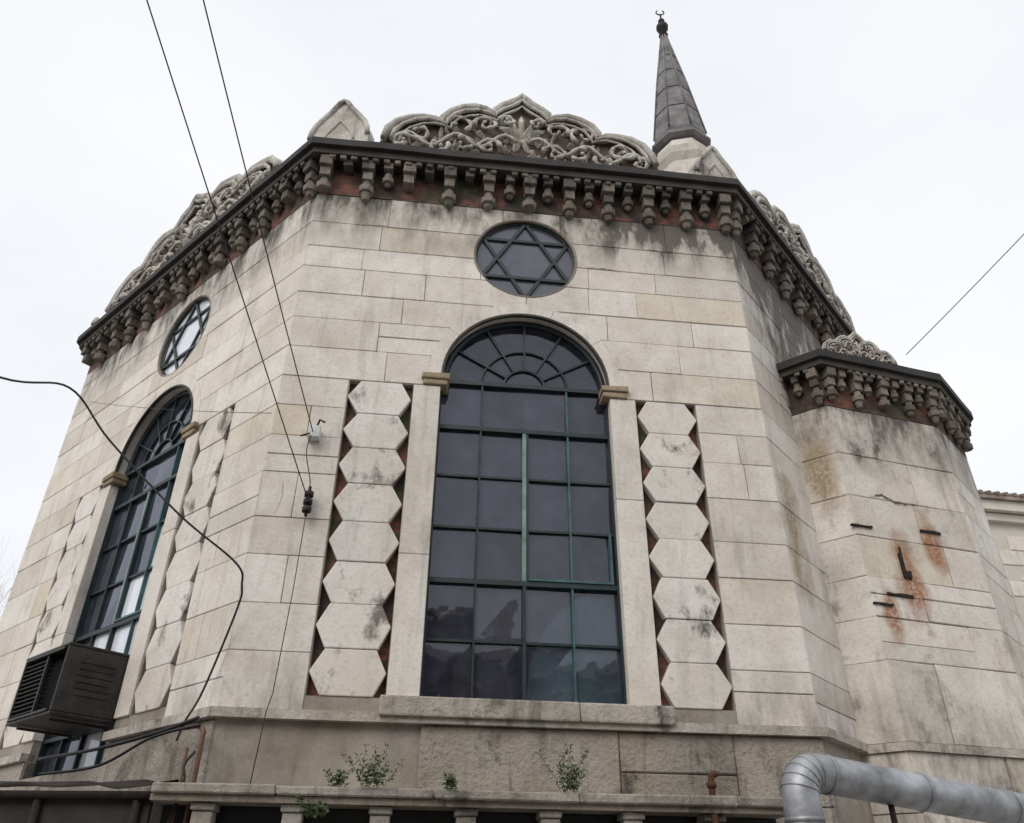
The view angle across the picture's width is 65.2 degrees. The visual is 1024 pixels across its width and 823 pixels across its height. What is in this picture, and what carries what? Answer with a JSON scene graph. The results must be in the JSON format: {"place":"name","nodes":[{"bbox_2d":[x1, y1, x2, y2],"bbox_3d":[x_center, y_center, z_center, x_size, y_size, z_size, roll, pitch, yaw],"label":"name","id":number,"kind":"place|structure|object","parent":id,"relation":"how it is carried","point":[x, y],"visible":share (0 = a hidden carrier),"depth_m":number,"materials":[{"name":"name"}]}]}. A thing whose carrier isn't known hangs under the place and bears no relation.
{"place":"outdoors","nodes":[
{"label":"outdoors","id":0,"kind":"place"},
{"bbox_2d":[0,298,234,778],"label":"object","id":1,"kind":"object","parent":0,"point":[32,748],"visible":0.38,"depth_m":11.06,"materials":[{"name":"beige stone"}]},
{"bbox_2d":[306,436,310,497],"bbox_3d":[-2.208,0.578,8.705,0.111,0.837,0.041,1,-32,0],"label":"wall wire","id":2,"kind":"object","parent":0,"point":[308,466],"depth_m":8.68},
{"bbox_2d":[149,793,783,818],"bbox_3d":[-0.265,3.465,7.006,5.490,0.051,0.465,4,-32,-5],"label":"slab moulding","id":3,"kind":"object","parent":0,"point":[249,801],"visible":0.71,"depth_m":6.85,"materials":[{"name":"grey stone"}]},
{"bbox_2d":[0,0,1023,619],"label":"sky","id":4,"kind":"structure","parent":0,"point":[891,132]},
{"bbox_2d":[205,195,819,796],"bbox_3d":[0.156,1.309,9.046,5.856,10.605,0.495,4,-32,-5],"label":"wall","id":5,"kind":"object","parent":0,"point":[297,753],"depth_m":7.44,"materials":[{"name":"beige stone"}]},
{"bbox_2d":[274,224,915,513],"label":"wall cracks","id":6,"kind":"structure","parent":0,"point":[897,502],"depth_m":10.22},
{"label":"ground","id":7,"kind":"structure","parent":0,"visible":0},
{"bbox_2d":[0,539,14,606],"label":"bare tree","id":8,"kind":"object","parent":7,"relation":"on","point":[4,580],"visible":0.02,"depth_m":16.92,"materials":[{"name":"plant"}]},
{"bbox_2d":[0,779,178,822],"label":"tin canopy","id":9,"kind":"object","parent":7,"relation":"on","point":[38,806],"visible":0.87,"depth_m":6.63,"materials":[{"name":"black metal"}]},
{"bbox_2d":[0,720,837,822],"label":"plinth blocks","id":10,"kind":"structure","parent":7,"relation":"on","point":[493,759],"depth_m":7.58,"materials":[{"name":"stone"}]},
{"bbox_2d":[0,706,867,767],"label":"string course","id":11,"kind":"object","parent":10,"relation":"on","point":[825,733],"visible":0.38,"depth_m":7.67,"materials":[{"name":"stone"}]},
{"bbox_2d":[0,376,243,740],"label":"black power cable","id":12,"kind":"object","parent":11,"relation":"attached to","point":[170,506],"visible":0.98,"depth_m":7.87,"materials":[{"name":"rubber"}]},
{"bbox_2d":[378,695,674,725],"bbox_3d":[0.133,2.995,7.868,2.850,0.188,0.578,4,-32,-5],"label":"window sill front","id":13,"kind":"structure","parent":11,"relation":"on","point":[464,708],"depth_m":7.62,"materials":[{"name":"stone"}]},
{"bbox_2d":[386,385,661,705],"bbox_3d":[0.143,1.346,8.807,2.700,3.603,0.195,4,-32,-5],"label":"jamb stones front","id":14,"kind":"object","parent":13,"relation":"on","point":[640,659],"visible":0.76,"depth_m":8.58,"materials":[{"name":"stone"}]},
{"bbox_2d":[160,806,775,822],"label":"back wall","id":15,"kind":"structure","parent":7,"relation":"on","point":[244,815],"depth_m":6.99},
{"bbox_2d":[151,782,782,807],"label":"slab top","id":16,"kind":"structure","parent":15,"relation":"on","point":[427,794],"depth_m":6.78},
{"bbox_2d":[167,750,195,822],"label":"rusty pipe","id":17,"kind":"object","parent":16,"relation":"on","point":[184,779],"visible":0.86,"depth_m":6.83,"materials":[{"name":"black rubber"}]},
{"bbox_2d":[170,723,205,822],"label":"brown water pipe","id":18,"kind":"object","parent":16,"relation":"on","point":[201,728],"visible":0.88,"depth_m":6.93,"materials":[{"name":"metal"}]},
{"bbox_2d":[37,716,199,760],"bbox_3d":[-3.828,3.143,7.658,2.420,0.207,0.149,-17,-36,26],"label":"cable","id":19,"kind":"object","parent":18,"relation":"attached to","point":[193,719],"visible":0.98,"depth_m":7.53,"materials":[{"name":"black rubber"}]},
{"bbox_2d":[38,723,200,775],"bbox_3d":[-3.571,3.091,7.295,1.707,0.372,0.086,-10,-34,16],"label":"cable","id":20,"kind":"object","parent":18,"relation":"attached to","point":[122,753],"visible":1,"depth_m":7.28,"materials":[{"name":"black rubber"}]},
{"bbox_2d":[295,795,328,817],"bbox_3d":[-1.591,3.149,6.377,0.303,0.166,0.177,1,-32,0],"label":"weed plant","id":21,"kind":"object","parent":16,"relation":"on","point":[307,810],"visible":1,"depth_m":6.37,"materials":[{"name":"green plant"}]},
{"bbox_2d":[323,768,353,786],"bbox_3d":[-1.514,3.202,6.985,0.282,0.186,0.167,10,-33,-15],"label":"weed plant","id":22,"kind":"object","parent":16,"relation":"on","point":[339,780],"visible":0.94,"depth_m":6.97,"materials":[{"name":"green plant"}]},
{"bbox_2d":[341,743,405,787],"bbox_3d":[-1.180,3.013,6.816,0.556,0.347,0.341,1,-32,0],"label":"weed plant","id":23,"kind":"object","parent":16,"relation":"on","point":[380,775],"visible":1,"depth_m":6.77,"materials":[{"name":"green plant"}]},
{"bbox_2d":[441,770,458,789],"bbox_3d":[-0.523,3.157,6.833,0.156,0.168,0.126,-25,-40,35],"label":"weed plant","id":24,"kind":"object","parent":16,"relation":"on","point":[450,781],"visible":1,"depth_m":6.82,"materials":[{"name":"green plant"}]},
{"bbox_2d":[534,743,590,792],"bbox_3d":[0.474,3.080,6.930,0.483,0.384,0.303,20,-37,-28],"label":"weed plant","id":25,"kind":"object","parent":16,"relation":"on","point":[572,778],"visible":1,"depth_m":6.92,"materials":[{"name":"green plant"}]},
{"bbox_2d":[706,770,718,822],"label":"rusty vent pipe","id":26,"kind":"object","parent":16,"relation":"on","point":[711,784],"visible":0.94,"depth_m":7.10,"materials":[{"name":"metal"}]},
{"bbox_2d":[68,380,873,822],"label":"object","id":27,"kind":"object","parent":7,"relation":"on","point":[448,666],"depth_m":21.44,"materials":[{"name":"grey glass"}]},
{"bbox_2d":[31,390,190,777],"bbox_3d":[-4.962,1.949,10.453,2.175,5.190,0.091,-24,-40,34],"label":"window frame","id":28,"kind":"object","parent":27,"relation":"attached to","point":[118,621],"visible":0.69,"depth_m":10.70,"materials":[{"name":"teal paint"}]},
{"bbox_2d":[5,642,129,737],"bbox_3d":[-4.902,3.151,8.953,1.119,0.779,0.843,-24,-40,34],"label":"air conditioner","id":29,"kind":"object","parent":28,"relation":"attached to","point":[70,689],"visible":0.9,"depth_m":8.70,"materials":[{"name":"metal"}]},
{"bbox_2d":[78,524,163,767],"bbox_3d":[-4.943,1.938,10.484,2.115,5.182,0.021,-24,-40,34],"label":"window glass","id":30,"kind":"object","parent":28,"relation":"attached to","point":[118,645],"visible":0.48,"depth_m":9.85,"materials":[{"name":"white glass"}]},
{"bbox_2d":[21,431,200,742],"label":"jamb stones","id":31,"kind":"object","parent":27,"relation":"attached to","point":[78,590],"visible":0.61,"depth_m":10.01,"materials":[{"name":"stone"}]},
{"bbox_2d":[3,408,233,748],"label":"hexagon stones","id":32,"kind":"object","parent":27,"relation":"attached to","point":[153,691],"visible":0.67,"depth_m":9.41,"materials":[{"name":"stone"}]},
{"bbox_2d":[102,421,199,487],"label":"imposts","id":33,"kind":"object","parent":27,"relation":"attached to","point":[115,478],"visible":0.73,"depth_m":11.64,"materials":[{"name":"stone"}]},
{"bbox_2d":[115,384,192,471],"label":"arch soffit","id":34,"kind":"structure","parent":27,"relation":"attached to","point":[144,416],"depth_m":11.87,"materials":[{"name":"grey stone"}]},
{"bbox_2d":[111,375,200,474],"bbox_3d":[-4.997,0.084,11.545,2.394,1.195,0.154,-24,-40,34],"label":"arch band","id":35,"kind":"object","parent":27,"relation":"attached to","point":[191,382],"visible":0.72,"depth_m":11.89,"materials":[{"name":"stone"}]},
{"bbox_2d":[0,194,317,743],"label":"ashlar","id":36,"kind":"object","parent":27,"relation":"attached to","point":[222,364],"visible":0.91,"depth_m":10.96,"materials":[{"name":"stone"}]},
{"bbox_2d":[94,402,252,412],"bbox_3d":[-4.875,-0.072,11.153,5.806,2.527,0.007,-24,-40,33],"label":"wall wire","id":37,"kind":"object","parent":27,"relation":"attached to","point":[181,410],"depth_m":10.53,"materials":[{"name":"rubber"}]},
{"bbox_2d":[157,295,210,376],"bbox_3d":[-5.019,-1.161,12.277,1.447,1.446,0.051,-24,-40,34],"label":"oculus rim","id":38,"kind":"object","parent":27,"relation":"attached to","point":[189,305],"visible":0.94,"depth_m":12.63,"materials":[{"name":"stone"}]},
{"bbox_2d":[161,298,209,374],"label":"star bars","id":39,"kind":"object","parent":38,"relation":"attached to","point":[182,329],"visible":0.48,"depth_m":12.45,"materials":[{"name":"paint"}]},
{"bbox_2d":[165,300,209,374],"bbox_3d":[-4.976,-1.134,12.319,1.404,1.404,0.001,-24,-40,34],"label":"oculus glass","id":40,"kind":"object","parent":27,"relation":"attached to","point":[188,336],"visible":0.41,"depth_m":12.38,"materials":[{"name":"white glass"}]},
{"bbox_2d":[203,0,312,431],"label":"overhead cable","id":41,"kind":"object","parent":27,"relation":"attached to","point":[254,204],"visible":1,"depth_m":7.31,"materials":[{"name":"black rubber"}]},
{"bbox_2d":[302,486,313,516],"bbox_3d":[-2.183,0.968,8.544,0.092,0.345,0.138,13,-34,-19],"label":"cable insulator","id":42,"kind":"object","parent":27,"relation":"attached to","point":[309,501],"visible":0.97,"depth_m":8.49,"materials":[{"name":"plastic"}]},
{"bbox_2d":[146,0,307,498],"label":"overhead cable","id":43,"kind":"object","parent":42,"relation":"attached to","point":[223,238],"visible":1,"depth_m":7.25,"materials":[{"name":"black rubber"}]},
{"bbox_2d":[250,503,307,783],"bbox_3d":[-2.223,2.115,7.738,0.063,2.796,0.144,-14,-35,22],"label":"downlead wire","id":44,"kind":"object","parent":42,"relation":"hanging from","point":[280,651],"visible":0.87,"depth_m":7.67,"materials":[{"name":"black rubber"}]},
{"bbox_2d":[3,233,859,739],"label":"wall","id":45,"kind":"structure","parent":27,"relation":"on","point":[777,329],"depth_m":9.89,"materials":[{"name":"stone"}]},
{"bbox_2d":[87,168,820,374],"bbox_3d":[-0.681,0.530,17.175,15.456,0.526,14.132,1,-32,0],"label":"frieze brick","id":46,"kind":"object","parent":27,"relation":"attached to","point":[342,184],"visible":0.12,"depth_m":11.47,"materials":[{"name":"brown brick"}]},
{"bbox_2d":[81,154,844,365],"bbox_3d":[-0.483,-1.845,13.252,15.115,0.680,5.429,1,-32,0],"label":"corbel table","id":47,"kind":"object","parent":27,"relation":"attached to","point":[732,217],"visible":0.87,"depth_m":11.63,"materials":[{"name":"stone"}]},
{"bbox_2d":[77,136,852,351],"bbox_3d":[-0.682,0.257,17.344,15.991,0.118,14.669,1,-32,0],"label":"cornice bed","id":48,"kind":"object","parent":27,"relation":"on","point":[316,152],"visible":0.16,"depth_m":11.54,"materials":[{"name":"grey stone"}]},
{"bbox_2d":[91,317,98,325],"bbox_3d":[-7.825,-1.528,15.443,0.539,0.549,0.713,16,-35,-23],"label":"acroterion","id":49,"kind":"object","parent":48,"relation":"on","point":[95,319],"visible":0.09,"depth_m":15.12,"materials":[{"name":"stone"}]},
{"bbox_2d":[104,155,282,312],"bbox_3d":[-5.470,-3.126,13.760,5.412,1.663,0.311,-24,-40,34],"label":"crest carving","id":50,"kind":"object","parent":48,"relation":"on","point":[229,188],"visible":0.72,"depth_m":13.68,"materials":[{"name":"stone"}]},
{"bbox_2d":[121,166,272,299],"bbox_3d":[-5.429,-3.093,13.799,5.265,1.500,0.127,-24,-40,34],"label":"crest plate","id":51,"kind":"object","parent":48,"relation":"on","point":[215,208],"visible":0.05,"depth_m":13.99,"materials":[{"name":"grey stone"}]},
{"bbox_2d":[307,99,373,141],"bbox_3d":[-2.481,-4.065,11.893,0.946,1.177,0.538,-4,-32,7],"label":"acroterion","id":52,"kind":"object","parent":48,"relation":"on","point":[344,119],"visible":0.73,"depth_m":11.70,"materials":[{"name":"stone"}]},
{"bbox_2d":[172,245,607,542],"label":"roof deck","id":53,"kind":"structure","parent":48,"relation":"on","point":[500,504],"depth_m":18.26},
{"bbox_2d":[657,137,706,172],"bbox_3d":[3.279,-3.506,14.613,1.352,3.525,1.352,1,-32,0],"label":"spire drum","id":54,"kind":"object","parent":53,"relation":"on","point":[681,155],"visible":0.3,"depth_m":14.75,"materials":[{"name":"beige stone"}]},
{"bbox_2d":[652,33,710,156],"bbox_3d":[3.313,-6.607,16.558,1.176,3.858,1.176,1,-32,0],"label":"spire cone","id":55,"kind":"object","parent":54,"relation":"on","point":[677,115],"visible":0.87,"depth_m":15.80,"materials":[{"name":"grey stone"}]},
{"bbox_2d":[655,10,667,37],"bbox_3d":[3.335,-8.628,17.825,0.265,1.038,0.268,1,-32,0],"label":"spire finial","id":56,"kind":"object","parent":55,"relation":"on","point":[661,27],"visible":0.94,"depth_m":17.66,"materials":[{"name":"black metal"}]},
{"bbox_2d":[380,93,658,169],"bbox_3d":[0.143,-4.197,12.016,4.135,1.609,0.269,4,-32,-5],"label":"crest carving front","id":57,"kind":"object","parent":48,"relation":"on","point":[518,137],"visible":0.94,"depth_m":11.87,"materials":[{"name":"stone"}]},
{"bbox_2d":[686,145,737,178],"bbox_3d":[3.028,-3.616,12.346,0.800,0.999,0.465,13,-34,-19],"label":"acroterion","id":58,"kind":"object","parent":48,"relation":"on","point":[710,161],"visible":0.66,"depth_m":12.22,"materials":[{"name":"stone"}]},
{"bbox_2d":[774,222,825,293],"bbox_3d":[5.070,-2.692,14.255,0.132,1.500,4.485,-23,-39,33],"label":"crest plate","id":59,"kind":"object","parent":48,"relation":"on","point":[779,228],"visible":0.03,"depth_m":14.54,"materials":[{"name":"grey stone"}]},
{"bbox_2d":[748,190,855,331],"bbox_3d":[5.125,-2.739,14.236,0.276,1.589,4.647,-23,-39,33],"label":"crest carving","id":60,"kind":"object","parent":48,"relation":"on","point":[794,233],"visible":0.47,"depth_m":14.20,"materials":[{"name":"stone"}]},
{"bbox_2d":[217,194,819,726],"bbox_3d":[0.190,0.107,9.576,5.862,6.805,0.157,4,-32,-5],"label":"ashlar front","id":61,"kind":"object","parent":27,"relation":"attached to","point":[335,336],"visible":0.91,"depth_m":9.87,"materials":[{"name":"stone"}]},
{"bbox_2d":[300,419,325,441],"bbox_3d":[-2.218,0.217,8.972,0.247,0.259,0.208,1,-32,0],"label":"wall junction box","id":62,"kind":"object","parent":61,"relation":"attached to","point":[315,434],"visible":0.97,"depth_m":8.94,"materials":[{"name":"white plastic"}]},
{"bbox_2d":[307,384,731,710],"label":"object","id":63,"kind":"object","parent":27,"relation":"attached to","point":[391,565],"visible":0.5,"depth_m":8.66,"materials":[{"name":"brown stone"}]},
{"bbox_2d":[309,381,731,709],"bbox_3d":[0.147,1.327,8.779,4.217,3.609,0.113,4,-32,-5],"label":"hexagon stones front","id":64,"kind":"object","parent":27,"relation":"attached to","point":[353,627],"visible":0.98,"depth_m":8.57,"materials":[{"name":"stone"}]},
{"bbox_2d":[419,322,626,703],"bbox_3d":[0.140,0.887,9.182,2.175,4.848,0.089,4,-32,-5],"label":"window frame front","id":65,"kind":"object","parent":27,"relation":"attached to","point":[526,581],"depth_m":9.08,"materials":[{"name":"teal paint"}]},
{"bbox_2d":[428,304,621,385],"bbox_3d":[0.168,-0.845,10.170,2.394,1.195,0.154,4,-32,-5],"label":"arch band front","id":66,"kind":"object","parent":27,"relation":"attached to","point":[449,337],"visible":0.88,"depth_m":10.25,"materials":[{"name":"stone"}]},
{"bbox_2d":[422,372,628,405],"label":"window arch capitals","id":67,"kind":"object","parent":27,"relation":"attached to","point":[606,394],"visible":0.78,"depth_m":9.76,"materials":[{"name":"stone"}]},
{"bbox_2d":[474,219,577,298],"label":"oculus rim front","id":68,"kind":"object","parent":27,"relation":"attached to","point":[561,235],"visible":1,"depth_m":10.98,"materials":[{"name":"stone"}]},
{"bbox_2d":[476,223,574,295],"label":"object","id":69,"kind":"object","parent":68,"relation":"attached to","point":[485,239],"visible":0.8,"depth_m":10.98,"materials":[{"name":"paint"}]},
{"bbox_2d":[526,592,622,703],"bbox_3d":[0.634,2.558,8.304,0.990,1.500,0.001,4,-32,-5],"label":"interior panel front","id":70,"kind":"object","parent":27,"relation":"attached to","point":[598,676],"visible":0.55,"depth_m":8.30,"materials":[{"name":"grey glass"}]},
{"bbox_2d":[780,752,1023,822],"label":"galvanised duct","id":71,"kind":"object","parent":7,"relation":"on","point":[808,779],"visible":1,"depth_m":6.68,"materials":[{"name":"metal"}]},
{"bbox_2d":[803,405,1015,815],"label":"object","id":72,"kind":"object","parent":7,"relation":"on","point":[923,599],"visible":0.14,"depth_m":9.45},
{"bbox_2d":[820,335,890,362],"bbox_3d":[4.842,-0.852,11.335,1.170,0.540,0.165,10,-33,-14],"label":"crest plate bay","id":73,"kind":"object","parent":72,"relation":"on","point":[851,349],"visible":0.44,"depth_m":11.26,"materials":[{"name":"grey stone"}]},
{"bbox_2d":[822,331,897,364],"bbox_3d":[4.867,-0.893,11.263,1.217,0.595,0.092,10,-33,-14],"label":"carved roof ornament","id":74,"kind":"object","parent":72,"relation":"on","point":[856,348],"visible":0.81,"depth_m":11.25,"materials":[{"name":"stone"}]},
{"bbox_2d":[779,358,971,426],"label":"bay cornice","id":75,"kind":"structure","parent":72,"relation":"attached to","point":[819,364],"depth_m":11.04,"materials":[{"name":"grey stone"}]},
{"bbox_2d":[776,348,973,421],"bbox_3d":[5.824,0.240,12.473,5.411,0.133,2.384,25,-40,-33],"label":"bay eave","id":76,"kind":"object","parent":75,"relation":"on","point":[853,360],"visible":0.16,"depth_m":11.07,"materials":[{"name":"grey stone"}]},
{"bbox_2d":[786,377,966,457],"bbox_3d":[5.834,0.639,12.320,4.991,0.528,1.960,26,-40,-34],"label":"bay frieze","id":77,"kind":"object","parent":72,"relation":"attached to","point":[804,402],"visible":0.26,"depth_m":10.98,"materials":[{"name":"stone"}]},
{"bbox_2d":[780,366,973,451],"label":"bay corbels","id":78,"kind":"object","parent":77,"relation":"attached to","point":[938,405],"visible":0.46,"depth_m":11.03,"materials":[{"name":"grey stone"}]},
{"bbox_2d":[850,523,940,605],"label":"iron clamps","id":79,"kind":"object","parent":72,"relation":"attached to","point":[906,574],"visible":1,"depth_m":9.61,"materials":[{"name":"black metal"}]},
{"bbox_2d":[792,406,1023,822],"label":"bay ashlar","id":80,"kind":"object","parent":72,"relation":"attached to","point":[894,701],"visible":0.79,"depth_m":9.56,"materials":[{"name":"beige stone"}]},
{"bbox_2d":[859,741,1023,758],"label":"bay string course","id":81,"kind":"object","parent":72,"relation":"attached to","point":[945,749],"visible":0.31,"depth_m":8.53,"materials":[{"name":"beige stone"}]},
{"bbox_2d":[906,234,1023,354],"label":"wire","id":82,"kind":"object","parent":72,"relation":"attached to","point":[967,292],"visible":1,"depth_m":10.90,"materials":[{"name":"grey metal"}]},
{"bbox_2d":[988,522,1023,628],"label":"walls","id":83,"kind":"structure","parent":7,"relation":"on","point":[1000,532],"depth_m":18.71,"materials":[{"name":"beige paint"}]},
{"bbox_2d":[978,489,1023,502],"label":"tiled roof","id":84,"kind":"structure","parent":83,"relation":"on","point":[1002,496],"depth_m":18.97,"materials":[{"name":"tile"}]},
{"bbox_2d":[981,499,1023,525],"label":"cornice","id":85,"kind":"structure","parent":83,"relation":"attached to","point":[1003,512],"depth_m":18.94,"materials":[{"name":"beige paint"}]},
{"bbox_2d":[999,536,1023,625],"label":"ashlar facing","id":86,"kind":"object","parent":83,"relation":"attached to","point":[1014,556],"visible":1,"depth_m":18.50,"materials":[{"name":"stone"}]},
{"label":"stone balcony cornice","id":87,"kind":"object","parent":7,"relation":"on","visible":0},
{"bbox_2d":[190,802,725,822],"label":"pillars","id":88,"kind":"structure","parent":87,"relation":"on","point":[204,812],"depth_m":6.75,"materials":[{"name":"stone"}]}
]}

